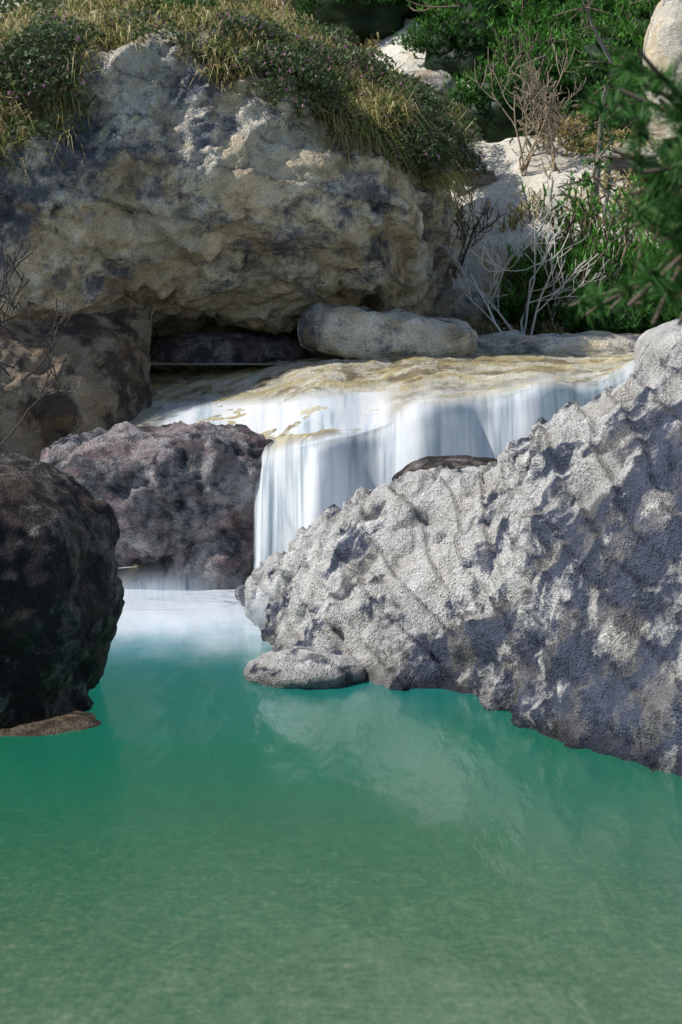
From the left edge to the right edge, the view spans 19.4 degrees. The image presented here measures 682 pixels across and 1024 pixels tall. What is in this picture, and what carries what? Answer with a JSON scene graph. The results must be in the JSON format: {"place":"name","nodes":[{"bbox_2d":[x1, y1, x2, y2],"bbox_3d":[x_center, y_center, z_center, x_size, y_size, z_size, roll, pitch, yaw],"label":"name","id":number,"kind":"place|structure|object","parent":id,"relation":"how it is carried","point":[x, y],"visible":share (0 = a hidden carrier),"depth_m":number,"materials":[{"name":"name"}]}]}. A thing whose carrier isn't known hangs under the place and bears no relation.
{"place":"outdoors","nodes":[
{"label":"outdoors","id":0,"kind":"place"},
{"bbox_2d":[0,0,462,368],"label":"cliff","id":1,"kind":"structure","parent":0,"point":[177,202],"depth_m":21.73,"materials":[{"name":"stone"}]},
{"bbox_2d":[0,568,681,1023],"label":"pool water","id":2,"kind":"structure","parent":0,"point":[198,828],"depth_m":8.94,"materials":[{"name":"teal liquid"}]},
{"bbox_2d":[0,710,106,738],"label":"rock","id":3,"kind":"object","parent":2,"relation":"on","point":[63,721],"visible":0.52,"depth_m":11.75,"materials":[{"name":"brown stone"}]},
{"bbox_2d":[0,448,123,728],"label":"rock","id":4,"kind":"object","parent":2,"relation":"in","point":[61,603],"visible":0.91,"depth_m":11.80,"materials":[{"name":"black stone"}]},
{"bbox_2d":[146,585,180,595],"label":"waterfall","id":5,"kind":"structure","parent":2,"relation":"on","point":[153,590],"depth_m":16.55,"materials":[{"name":"white liquid"}]},
{"bbox_2d":[163,527,271,589],"bbox_3d":[-1.079,0.497,18.509,1.149,1.033,1.431,0,6,0],"label":"boulder","id":6,"kind":"object","parent":2,"relation":"in","point":[222,560],"visible":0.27,"depth_m":17.85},
{"bbox_2d":[257,608,265,619],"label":"waterfall","id":7,"kind":"structure","parent":2,"relation":"on","point":[261,613],"depth_m":15.46,"materials":[{"name":"white liquid"}]},
{"bbox_2d":[244,645,365,689],"bbox_3d":[-0.229,1.085,13.484,0.855,0.337,1.026,0,6,0],"label":"rock","id":8,"kind":"object","parent":2,"relation":"on","point":[305,667],"visible":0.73,"depth_m":13.18,"materials":[{"name":"stone"}]},
{"bbox_2d":[2,0,680,364],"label":"hillside ground","id":9,"kind":"structure","parent":0,"point":[501,158],"depth_m":28.90,"materials":[{"name":"beige stone"}]},
{"bbox_2d":[0,0,681,335],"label":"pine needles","id":10,"kind":"object","parent":9,"relation":"on","point":[452,37],"visible":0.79,"depth_m":24.37,"materials":[{"name":"green plant"}]},
{"bbox_2d":[0,0,681,353],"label":"grass tufts","id":11,"kind":"object","parent":9,"relation":"on","point":[355,118],"visible":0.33,"depth_m":22.48,"materials":[{"name":"green plant"}]},
{"bbox_2d":[0,0,681,445],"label":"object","id":12,"kind":"object","parent":9,"relation":"on","point":[548,118],"visible":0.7,"depth_m":24.85,"materials":[{"name":"green plant"}]},
{"bbox_2d":[130,351,633,568],"bbox_3d":[-0.038,-0.596,22.409,12.607,2.893,9.905,0,6,0],"label":"ledge rock","id":13,"kind":"object","parent":9,"relation":"on","point":[404,382],"visible":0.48,"depth_m":20.80,"materials":[{"name":"beige stone"}]},
{"bbox_2d":[35,421,272,569],"bbox_3d":[-1.713,-0.165,18.645,2.478,1.380,2.043,0,6,0],"label":"boulder","id":14,"kind":"object","parent":13,"relation":"on","point":[164,488],"visible":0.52,"depth_m":17.80,"materials":[{"name":"grey stone"}]},
{"bbox_2d":[150,331,307,371],"bbox_3d":[-1.398,-1.911,23.887,2.008,0.519,1.251,0,6,0],"label":"cave rock","id":15,"kind":"object","parent":13,"relation":"on","point":[226,347],"visible":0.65,"depth_m":23.40,"materials":[{"name":"grey stone"}]},
{"bbox_2d":[299,303,479,360],"bbox_3d":[0.557,-2.029,22.981,2.076,0.749,1.937,0,6,0],"label":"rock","id":16,"kind":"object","parent":13,"relation":"on","point":[355,331],"depth_m":22.15,"materials":[{"name":"stone"}]},
{"bbox_2d":[162,370,622,445],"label":"waterfall","id":17,"kind":"structure","parent":13,"relation":"on","point":[269,417],"depth_m":19.14,"materials":[{"name":"white liquid"}]},
{"bbox_2d":[255,365,632,565],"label":"waterfall","id":18,"kind":"structure","parent":13,"relation":"on","point":[312,480],"depth_m":17.67,"materials":[{"name":"liquid"}]},
{"bbox_2d":[401,70,456,90],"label":"outcrop rock","id":19,"kind":"object","parent":9,"relation":"on","point":[434,76],"visible":0.21,"depth_m":32.55,"materials":[{"name":"stone"}]},
{"bbox_2d":[428,288,490,326],"bbox_3d":[1.460,-2.493,25.996,1.032,0.855,1.093,0,6,0],"label":"outcrop rock","id":20,"kind":"object","parent":9,"relation":"on","point":[459,305],"visible":0.23,"depth_m":25.53,"materials":[{"name":"stone"}]},
{"bbox_2d":[455,170,496,196],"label":"rock","id":21,"kind":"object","parent":9,"relation":"on","point":[485,180],"visible":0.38,"depth_m":29.59,"materials":[{"name":"grey stone"}]},
{"bbox_2d":[476,333,645,355],"bbox_3d":[3.049,-1.864,23.498,3.883,0.505,1.663,0,6,0],"label":"bank rock","id":22,"kind":"object","parent":9,"relation":"on","point":[580,344],"visible":0.34,"depth_m":22.75,"materials":[{"name":"stone"}]},
{"bbox_2d":[603,155,657,181],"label":"rock","id":23,"kind":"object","parent":9,"relation":"on","point":[618,164],"visible":0.2,"depth_m":28.39,"materials":[{"name":"grey stone"}]},
{"bbox_2d":[642,0,681,154],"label":"boulder","id":24,"kind":"object","parent":9,"relation":"on","point":[663,40],"visible":0.25,"depth_m":29.27,"materials":[{"name":"stone"}]},
{"label":"river bed ground","id":25,"kind":"structure","parent":0,"visible":0},
{"bbox_2d":[0,304,153,461],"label":"boulder","id":26,"kind":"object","parent":25,"relation":"on","point":[105,375],"depth_m":20.53,"materials":[{"name":"grey stone"}]},
{"bbox_2d":[235,338,681,776],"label":"boulder","id":27,"kind":"object","parent":25,"relation":"on","point":[531,578],"visible":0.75,"depth_m":12.94,"materials":[{"name":"stone"}]},
{"bbox_2d":[393,454,495,476],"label":"rock","id":28,"kind":"object","parent":27,"relation":"on","point":[428,464],"visible":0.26,"depth_m":15.96,"materials":[{"name":"grey stone"}]},
{"bbox_2d":[632,318,681,370],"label":"edge rock","id":29,"kind":"object","parent":27,"relation":"on","point":[660,338],"visible":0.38,"depth_m":15.71,"materials":[{"name":"stone"}]}
]}

